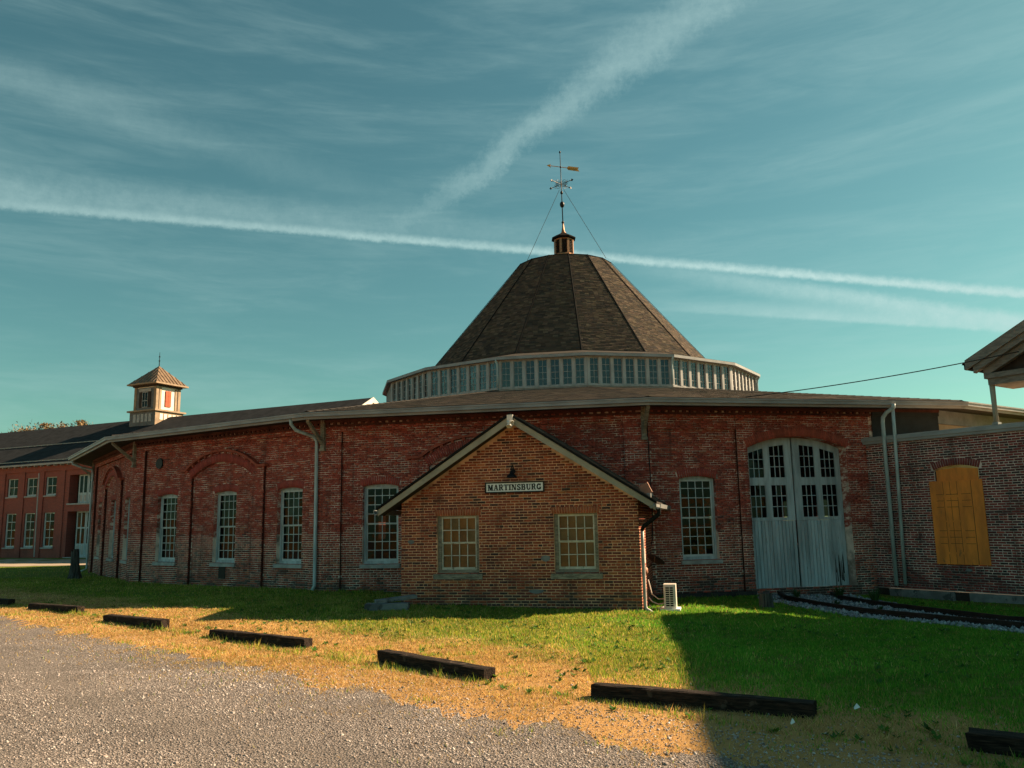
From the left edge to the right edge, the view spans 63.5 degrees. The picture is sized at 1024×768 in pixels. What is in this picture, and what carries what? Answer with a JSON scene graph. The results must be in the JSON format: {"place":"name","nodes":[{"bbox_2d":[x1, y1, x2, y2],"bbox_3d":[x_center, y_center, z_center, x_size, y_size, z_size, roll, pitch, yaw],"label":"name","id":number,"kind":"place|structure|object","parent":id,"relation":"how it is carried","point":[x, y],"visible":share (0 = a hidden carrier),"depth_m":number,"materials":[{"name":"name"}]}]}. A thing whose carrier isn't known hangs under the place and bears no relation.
{"place":"outdoors","nodes":[
{"label":"outdoors","id":0,"kind":"place"},
{"bbox_2d":[0,612,1023,767],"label":"gravel road","id":1,"kind":"structure","parent":0,"point":[36,662],"depth_m":8.81,"materials":[{"name":"grey gravel"}]},
{"bbox_2d":[0,518,1023,767],"bbox_3d":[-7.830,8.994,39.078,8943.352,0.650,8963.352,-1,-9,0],"label":"ground","id":2,"kind":"structure","parent":0,"point":[726,746],"depth_m":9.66,"materials":[{"name":"green plant"}]},
{"bbox_2d":[0,598,14,605],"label":"railroad tie","id":3,"kind":"object","parent":2,"relation":"on","point":[5,601],"visible":0.75,"depth_m":22.71,"materials":[{"name":"brown wood"}]},
{"bbox_2d":[7,421,57,494],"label":"tree","id":4,"kind":"object","parent":2,"relation":"on","point":[43,425],"visible":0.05,"depth_m":120.03,"materials":[{"name":"green plant"}]},
{"bbox_2d":[0,559,88,565],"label":"drive","id":5,"kind":"structure","parent":2,"relation":"on","point":[52,562],"depth_m":65.92,"materials":[{"name":"beige concrete"}]},
{"bbox_2d":[28,603,84,612],"bbox_3d":[-11.385,5.633,20.635,2.241,0.259,0.208,-7,-12,32],"label":"railroad tie","id":6,"kind":"object","parent":2,"relation":"on","point":[56,607],"visible":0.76,"depth_m":20.47,"materials":[{"name":"brown wood"}]},
{"bbox_2d":[51,419,92,493],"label":"tree","id":7,"kind":"object","parent":2,"relation":"on","point":[82,422],"visible":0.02,"depth_m":118.18,"materials":[{"name":"green plant"}]},
{"bbox_2d":[67,549,82,579],"bbox_3d":[-18.034,7.495,34.086,0.708,1.389,0.660,4,-11,-40],"label":"tree stump","id":8,"kind":"object","parent":2,"relation":"on","point":[74,571],"visible":0.77,"depth_m":33.96,"materials":[{"name":"grey wood"}]},
{"bbox_2d":[103,614,169,628],"bbox_3d":[-8.069,5.115,17.709,2.282,0.260,0.208,-8,-10,35],"label":"railroad tie","id":9,"kind":"object","parent":2,"relation":"on","point":[134,620],"visible":0.75,"depth_m":17.54,"materials":[{"name":"brown wood"}]},
{"bbox_2d":[0,355,385,557],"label":"two storey shop","id":10,"kind":"structure","parent":2,"relation":"on","point":[38,463],"depth_m":81.30,"materials":[{"name":"red brick"}]},
{"bbox_2d":[2,514,15,548],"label":"window","id":11,"kind":"structure","parent":10,"relation":"in","point":[11,518],"depth_m":81.48,"materials":[{"name":"white paint"}]},
{"bbox_2d":[5,479,18,498],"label":"window","id":12,"kind":"structure","parent":10,"relation":"in","point":[13,483],"depth_m":82.18,"materials":[{"name":"grey glass"}]},
{"bbox_2d":[20,513,34,548],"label":"window","id":13,"kind":"structure","parent":10,"relation":"in","point":[30,517],"depth_m":80.31,"materials":[{"name":"blue paint"}]},
{"bbox_2d":[24,478,37,497],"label":"window","id":14,"kind":"structure","parent":10,"relation":"in","point":[32,482],"depth_m":81.00,"materials":[{"name":"blue paint"}]},
{"bbox_2d":[40,512,54,548],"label":"window","id":15,"kind":"structure","parent":10,"relation":"in","point":[49,518],"depth_m":79.13,"materials":[{"name":"blue paint"}]},
{"bbox_2d":[43,477,56,496],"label":"window","id":16,"kind":"structure","parent":10,"relation":"in","point":[52,481],"depth_m":79.84,"materials":[{"name":"grey glass"}]},
{"bbox_2d":[75,511,86,556],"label":"door leaf","id":17,"kind":"structure","parent":10,"relation":"in","point":[81,515],"depth_m":77.67,"materials":[{"name":"blue paint"}]},
{"bbox_2d":[78,474,88,502],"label":"door leaf","id":18,"kind":"structure","parent":10,"relation":"in","point":[84,479],"depth_m":78.34,"materials":[{"name":"white paint"}]},
{"bbox_2d":[84,511,91,556],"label":"door leaf","id":19,"kind":"structure","parent":10,"relation":"in","point":[87,519],"depth_m":77.28,"materials":[{"name":"blue paint"}]},
{"bbox_2d":[88,475,93,502],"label":"door leaf","id":20,"kind":"structure","parent":10,"relation":"in","point":[89,488],"depth_m":77.98,"materials":[{"name":"blue paint"}]},
{"bbox_2d":[209,629,312,647],"bbox_3d":[-4.637,4.697,15.135,2.648,0.259,0.208,-7,-13,34],"label":"railroad tie","id":21,"kind":"object","parent":2,"relation":"on","point":[272,639],"visible":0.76,"depth_m":14.97,"materials":[{"name":"brown wood"}]},
{"bbox_2d":[364,602,409,610],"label":"concrete slab","id":22,"kind":"structure","parent":2,"relation":"on","point":[387,605],"depth_m":19.95,"materials":[{"name":"grey concrete"}]},
{"bbox_2d":[374,594,416,603],"bbox_3d":[-2.880,5.328,20.495,1.000,0.070,0.380,-3,-8,-20],"label":"wooden plank","id":23,"kind":"object","parent":22,"relation":"on","point":[397,598],"visible":1,"depth_m":20.37,"materials":[{"name":"wood"}]},
{"bbox_2d":[377,649,494,680],"bbox_3d":[-1.155,4.094,11.952,0.208,0.259,2.483,6,-12,-44],"label":"railroad tie","id":24,"kind":"object","parent":2,"relation":"on","point":[421,662],"visible":0.76,"depth_m":11.81,"materials":[{"name":"brown wood"}]},
{"bbox_2d":[13,593,1020,765],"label":"lawn weeds","id":25,"kind":"object","parent":2,"relation":"on","point":[882,727],"visible":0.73,"depth_m":14.50,"materials":[{"name":"green plant"}]},
{"bbox_2d":[373,413,670,611],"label":"brick house","id":26,"kind":"structure","parent":2,"relation":"on","point":[577,533],"depth_m":21.11,"materials":[{"name":"brown brick"}]},
{"bbox_2d":[433,515,482,579],"bbox_3d":[-1.379,4.240,21.479,1.310,1.615,0.280,-3,-10,13],"label":"window","id":27,"kind":"structure","parent":26,"relation":"in","point":[458,536],"depth_m":21.56,"materials":[{"name":"grey wood"}]},
{"bbox_2d":[506,414,513,427],"bbox_3d":[-0.045,0.945,20.973,0.199,0.352,0.234,-3,-10,13],"label":"floodlight","id":28,"kind":"object","parent":26,"relation":"attached to","point":[510,422],"visible":1,"depth_m":20.97,"materials":[{"name":"white metal"}]},
{"bbox_2d":[506,465,517,477],"bbox_3d":[0.005,2.229,21.146,0.310,0.339,0.424,-3,-10,13],"label":"wall lamp","id":29,"kind":"object","parent":26,"relation":"attached to","point":[511,474],"visible":1,"depth_m":21.04,"materials":[{"name":"black metal"}]},
{"bbox_2d":[485,481,544,492],"bbox_3d":[0.062,2.653,21.263,1.564,0.279,0.047,-3,-10,13],"label":"station sign","id":30,"kind":"object","parent":26,"relation":"attached to","point":[514,487],"visible":1,"depth_m":21.25,"materials":[{"name":"white wood"}]},
{"bbox_2d":[551,513,602,578],"bbox_3d":[1.623,4.064,20.769,1.290,1.615,0.280,-3,-10,13],"label":"window","id":31,"kind":"structure","parent":26,"relation":"in","point":[576,534],"depth_m":20.85,"materials":[{"name":"grey wood"}]},
{"bbox_2d":[639,482,651,496],"bbox_3d":[3.355,2.656,20.776,0.356,0.383,0.060,-6,-11,27],"label":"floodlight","id":32,"kind":"object","parent":26,"relation":"on","point":[645,488],"visible":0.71,"depth_m":20.76,"materials":[{"name":"metal"}]},
{"bbox_2d":[647,554,664,568],"bbox_3d":[3.538,4.582,21.160,0.816,0.483,0.444,-10,-13,42],"label":"satellite dish","id":33,"kind":"object","parent":26,"relation":"attached to","point":[655,559],"visible":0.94,"depth_m":20.96,"materials":[{"name":"black metal"}]},
{"bbox_2d":[68,233,1023,598],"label":"roundhouse","id":34,"kind":"structure","parent":2,"relation":"on","point":[602,361],"depth_m":26.28,"materials":[{"name":"brick"}]},
{"bbox_2d":[106,501,115,561],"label":"window","id":35,"kind":"structure","parent":34,"relation":"in","point":[107,559],"depth_m":35.76,"materials":[{"name":"blue paint"}]},
{"bbox_2d":[120,499,129,563],"bbox_3d":[-15.156,5.786,32.737,0.340,2.580,1.300,5,-11,-34],"label":"window","id":36,"kind":"structure","parent":34,"relation":"in","point":[121,561],"depth_m":33.12,"materials":[{"name":"blue paint"}]},
{"bbox_2d":[152,494,177,565],"bbox_3d":[-12.636,5.354,30.431,1.300,2.580,0.340,-7,-11,32],"label":"window","id":37,"kind":"structure","parent":34,"relation":"in","point":[168,517],"depth_m":30.57,"materials":[{"name":"glass"}]},
{"bbox_2d":[209,491,236,566],"bbox_3d":[-9.892,5.011,28.685,1.300,2.580,0.340,-7,-11,32],"label":"window","id":38,"kind":"structure","parent":34,"relation":"in","point":[226,511],"depth_m":28.81,"materials":[{"name":"blue paint"}]},
{"bbox_2d":[273,487,302,567],"bbox_3d":[-7.182,4.672,26.960,1.300,2.580,0.340,-7,-11,32],"label":"window","id":39,"kind":"structure","parent":34,"relation":"in","point":[291,501],"depth_m":27.07,"materials":[{"name":"glass"}]},
{"bbox_2d":[359,484,399,567],"bbox_3d":[-4.075,4.421,25.808,1.300,2.580,0.340,-3,-10,10],"label":"window","id":40,"kind":"structure","parent":34,"relation":"in","point":[380,540],"depth_m":25.86,"materials":[{"name":"glass"}]},
{"bbox_2d":[393,383,395,401],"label":"clerestory window","id":41,"kind":"structure","parent":34,"relation":"in","point":[394,385],"depth_m":46.31,"materials":[{"name":"glass"}]},
{"bbox_2d":[398,381,400,400],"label":"clerestory window","id":42,"kind":"structure","parent":34,"relation":"in","point":[399,383],"depth_m":45.81,"materials":[{"name":"glass"}]},
{"bbox_2d":[403,380,405,400],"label":"clerestory window","id":43,"kind":"structure","parent":34,"relation":"in","point":[404,381],"depth_m":45.32,"materials":[{"name":"glass"}]},
{"bbox_2d":[408,378,410,399],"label":"clerestory window","id":44,"kind":"structure","parent":34,"relation":"in","point":[409,380],"depth_m":44.82,"materials":[{"name":"glass"}]},
{"bbox_2d":[413,376,415,398],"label":"clerestory window","id":45,"kind":"structure","parent":34,"relation":"in","point":[414,378],"depth_m":44.35,"materials":[{"name":"glass"}]},
{"bbox_2d":[419,374,421,398],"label":"clerestory window","id":46,"kind":"structure","parent":34,"relation":"in","point":[420,376],"depth_m":43.82,"materials":[{"name":"glass"}]},
{"bbox_2d":[424,373,427,397],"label":"clerestory window","id":47,"kind":"structure","parent":34,"relation":"in","point":[425,374],"depth_m":43.34,"materials":[{"name":"glass"}]},
{"bbox_2d":[431,371,437,395],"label":"clerestory window","id":48,"kind":"structure","parent":34,"relation":"in","point":[434,374],"depth_m":42.81,"materials":[{"name":"glass"}]},
{"bbox_2d":[441,369,446,394],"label":"clerestory window","id":49,"kind":"structure","parent":34,"relation":"in","point":[443,372],"depth_m":42.48,"materials":[{"name":"glass"}]},
{"bbox_2d":[450,368,456,393],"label":"clerestory window","id":50,"kind":"structure","parent":34,"relation":"in","point":[453,372],"depth_m":42.16,"materials":[{"name":"glass"}]},
{"bbox_2d":[460,367,465,392],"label":"clerestory window","id":51,"kind":"structure","parent":34,"relation":"in","point":[462,369],"depth_m":41.84,"materials":[{"name":"glass"}]},
{"bbox_2d":[469,365,475,391],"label":"clerestory window","id":52,"kind":"structure","parent":34,"relation":"in","point":[472,369],"depth_m":41.51,"materials":[{"name":"glass"}]},
{"bbox_2d":[479,364,485,389],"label":"clerestory window","id":53,"kind":"structure","parent":34,"relation":"in","point":[482,368],"depth_m":41.20,"materials":[{"name":"glass"}]},
{"bbox_2d":[489,363,495,388],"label":"clerestory window","id":54,"kind":"structure","parent":34,"relation":"in","point":[492,366],"depth_m":40.88,"materials":[{"name":"glass"}]},
{"bbox_2d":[501,361,509,387],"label":"clerestory window","id":55,"kind":"structure","parent":34,"relation":"in","point":[505,366],"depth_m":40.61,"materials":[{"name":"glass"}]},
{"bbox_2d":[513,361,522,386],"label":"clerestory window","id":56,"kind":"structure","parent":34,"relation":"in","point":[517,365],"depth_m":40.50,"materials":[{"name":"glass"}]},
{"bbox_2d":[526,360,534,386],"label":"clerestory window","id":57,"kind":"structure","parent":34,"relation":"in","point":[530,365],"depth_m":40.38,"materials":[{"name":"glass"}]},
{"bbox_2d":[538,359,546,385],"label":"clerestory window","id":58,"kind":"structure","parent":34,"relation":"in","point":[542,364],"depth_m":40.29,"materials":[{"name":"glass"}]},
{"bbox_2d":[550,359,559,385],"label":"clerestory window","id":59,"kind":"structure","parent":34,"relation":"in","point":[554,363],"depth_m":40.18,"materials":[{"name":"glass"}]},
{"bbox_2d":[527,151,605,259],"bbox_3d":[3.217,-11.281,52.377,4.865,7.911,2.547,-2,-9,0],"label":"weathervane","id":60,"kind":"object","parent":34,"relation":"on","point":[565,184],"visible":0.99,"depth_m":52.97,"materials":[{"name":"black metal"}]},
{"bbox_2d":[563,358,571,384],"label":"clerestory window","id":61,"kind":"structure","parent":34,"relation":"in","point":[567,362],"depth_m":40.07,"materials":[{"name":"glass"}]},
{"bbox_2d":[575,357,584,383],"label":"clerestory window","id":62,"kind":"structure","parent":34,"relation":"in","point":[579,362],"depth_m":39.96,"materials":[{"name":"glass"}]},
{"bbox_2d":[590,357,598,383],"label":"clerestory window","id":63,"kind":"structure","parent":34,"relation":"in","point":[594,371],"depth_m":39.97,"materials":[{"name":"glass"}]},
{"bbox_2d":[602,358,610,383],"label":"clerestory window","id":64,"kind":"structure","parent":34,"relation":"in","point":[606,373],"depth_m":40.10,"materials":[{"name":"glass"}]},
{"bbox_2d":[614,358,622,383],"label":"clerestory window","id":65,"kind":"structure","parent":34,"relation":"in","point":[618,376],"depth_m":40.23,"materials":[{"name":"glass"}]},
{"bbox_2d":[625,358,634,384],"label":"clerestory window","id":66,"kind":"structure","parent":34,"relation":"in","point":[630,379],"depth_m":40.35,"materials":[{"name":"glass"}]},
{"bbox_2d":[637,358,646,384],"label":"clerestory window","id":67,"kind":"structure","parent":34,"relation":"in","point":[641,364],"depth_m":40.48,"materials":[{"name":"glass"}]},
{"bbox_2d":[647,423,652,544],"bbox_3d":[3.861,2.834,23.957,0.080,4.065,0.712,-7,-11,34],"label":"hanging cable","id":68,"kind":"object","parent":34,"relation":"hanging from","point":[650,480],"visible":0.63,"depth_m":24.26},
{"bbox_2d":[649,359,657,384],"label":"clerestory window","id":69,"kind":"structure","parent":34,"relation":"in","point":[653,371],"depth_m":40.61,"materials":[{"name":"glass"}]},
{"bbox_2d":[660,359,669,384],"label":"clerestory window","id":70,"kind":"structure","parent":34,"relation":"in","point":[665,378],"depth_m":40.74,"materials":[{"name":"glass"}]},
{"bbox_2d":[674,360,679,385],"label":"clerestory window","id":71,"kind":"structure","parent":34,"relation":"in","point":[676,362],"depth_m":41.03,"materials":[{"name":"glass"}]},
{"bbox_2d":[682,361,688,386],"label":"clerestory window","id":72,"kind":"structure","parent":34,"relation":"in","point":[684,363],"depth_m":41.36,"materials":[{"name":"glass"}]},
{"bbox_2d":[691,362,697,387],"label":"clerestory window","id":73,"kind":"structure","parent":34,"relation":"in","point":[693,364],"depth_m":41.71,"materials":[{"name":"glass"}]},
{"bbox_2d":[679,476,722,564],"bbox_3d":[5.552,4.055,24.708,1.300,2.580,0.340,1,-10,-12],"label":"window","id":74,"kind":"structure","parent":34,"relation":"in","point":[699,541],"depth_m":24.78,"materials":[{"name":"grey glass"}]},
{"bbox_2d":[699,363,705,388],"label":"clerestory window","id":75,"kind":"structure","parent":34,"relation":"in","point":[701,366],"depth_m":42.05,"materials":[{"name":"glass"}]},
{"bbox_2d":[707,364,713,388],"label":"clerestory window","id":76,"kind":"structure","parent":34,"relation":"in","point":[710,367],"depth_m":42.39,"materials":[{"name":"glass"}]},
{"bbox_2d":[716,365,721,388],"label":"clerestory window","id":77,"kind":"structure","parent":34,"relation":"in","point":[718,368],"depth_m":42.75,"materials":[{"name":"glass"}]},
{"bbox_2d":[724,366,729,389],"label":"clerestory window","id":78,"kind":"structure","parent":34,"relation":"in","point":[726,369],"depth_m":43.08,"materials":[{"name":"glass"}]},
{"bbox_2d":[732,368,734,389],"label":"clerestory window","id":79,"kind":"structure","parent":34,"relation":"in","point":[732,368],"depth_m":43.64,"materials":[{"name":"glass"}]},
{"bbox_2d":[747,438,799,587],"bbox_3d":[7.951,3.960,25.419,1.625,4.639,0.061,1,-10,-12],"label":"door leaf","id":80,"kind":"structure","parent":34,"relation":"in","point":[774,538],"depth_m":25.41,"materials":[{"name":"blue paint"}]},
{"bbox_2d":[790,438,848,586],"bbox_3d":[9.588,3.987,25.769,1.625,4.639,0.060,1,-10,-12],"label":"door leaf","id":81,"kind":"structure","parent":34,"relation":"in","point":[815,464],"depth_m":25.75,"materials":[{"name":"blue paint"}]},
{"bbox_2d":[746,351,1018,396],"bbox_3d":[9.492,-0.133,24.017,9.058,0.670,0.027,-6,-11,27],"label":"overhead cable","id":82,"kind":"object","parent":34,"relation":"attached to","point":[887,376],"visible":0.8,"depth_m":23.39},
{"bbox_2d":[648,579,680,611],"bbox_3d":[3.844,5.368,20.871,0.783,0.863,0.600,-3,-10,14],"label":"outdoor unit","id":83,"kind":"object","parent":2,"relation":"on","point":[670,596],"visible":0.94,"depth_m":20.64,"materials":[{"name":"white metal"}]},
{"bbox_2d":[591,682,816,719],"bbox_3d":[2.091,3.602,9.333,2.573,0.260,0.208,-7,-13,30],"label":"railroad tie","id":84,"kind":"object","parent":2,"relation":"on","point":[731,702],"visible":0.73,"depth_m":9.20,"materials":[{"name":"black wood"}]},
{"bbox_2d":[759,592,773,607],"bbox_3d":[6.531,5.623,21.250,0.447,0.525,0.462,4,-11,-40],"label":"wood stump","id":85,"kind":"object","parent":2,"relation":"on","point":[766,599],"visible":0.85,"depth_m":21.12,"materials":[{"name":"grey wood"}]},
{"bbox_2d":[861,404,1023,603],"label":"brick annex","id":86,"kind":"object","parent":2,"relation":"on","point":[954,534],"visible":0.91,"depth_m":23.70,"materials":[{"name":"brown brick"}]},
{"bbox_2d":[962,320,1023,424],"bbox_3d":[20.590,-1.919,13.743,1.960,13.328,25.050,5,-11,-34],"label":"gabled shop","id":87,"kind":"structure","parent":2,"relation":"on","point":[1005,371],"depth_m":22.72,"materials":[{"name":"wood"}]},
{"bbox_2d":[965,727,1023,757],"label":"railroad tie","id":88,"kind":"object","parent":2,"relation":"on","point":[989,741],"visible":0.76,"depth_m":7.36,"materials":[{"name":"black wood"}]},
{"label":"ballast bed","id":89,"kind":"structure","parent":2,"relation":"on","visible":0},
{"bbox_2d":[790,588,801,596],"bbox_3d":[8.148,6.018,23.693,0.343,0.308,0.372,-7,-11,34],"label":"weed","id":90,"kind":"object","parent":89,"relation":"on","point":[795,594],"visible":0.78,"depth_m":23.63,"materials":[{"name":"green plant"}]},
{"bbox_2d":[830,586,846,597],"bbox_3d":[9.255,5.904,23.433,0.515,0.438,0.476,-7,-11,34],"label":"weed","id":91,"kind":"object","parent":89,"relation":"on","point":[837,592],"visible":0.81,"depth_m":23.35,"materials":[{"name":"green plant"}]},
{"bbox_2d":[864,587,883,600],"bbox_3d":[9.668,5.662,22.044,0.548,0.472,0.523,-1,-9,0],"label":"weed","id":92,"kind":"object","parent":89,"relation":"on","point":[874,595],"visible":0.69,"depth_m":22.01,"materials":[{"name":"green plant"}]},
{"bbox_2d":[756,592,1023,633],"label":"ballast","id":93,"kind":"structure","parent":89,"relation":"on","point":[830,599],"depth_m":20.07,"materials":[{"name":"gravel"}]},
{"bbox_2d":[778,591,1023,628],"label":"railway track","id":94,"kind":"structure","parent":89,"relation":"on","point":[978,617],"depth_m":18.91,"materials":[{"name":"metal"}]},
{"bbox_2d":[0,0,1023,530],"label":"sky","id":95,"kind":"structure","parent":0,"point":[278,203],"materials":[{"name":"blue"}]}
]}

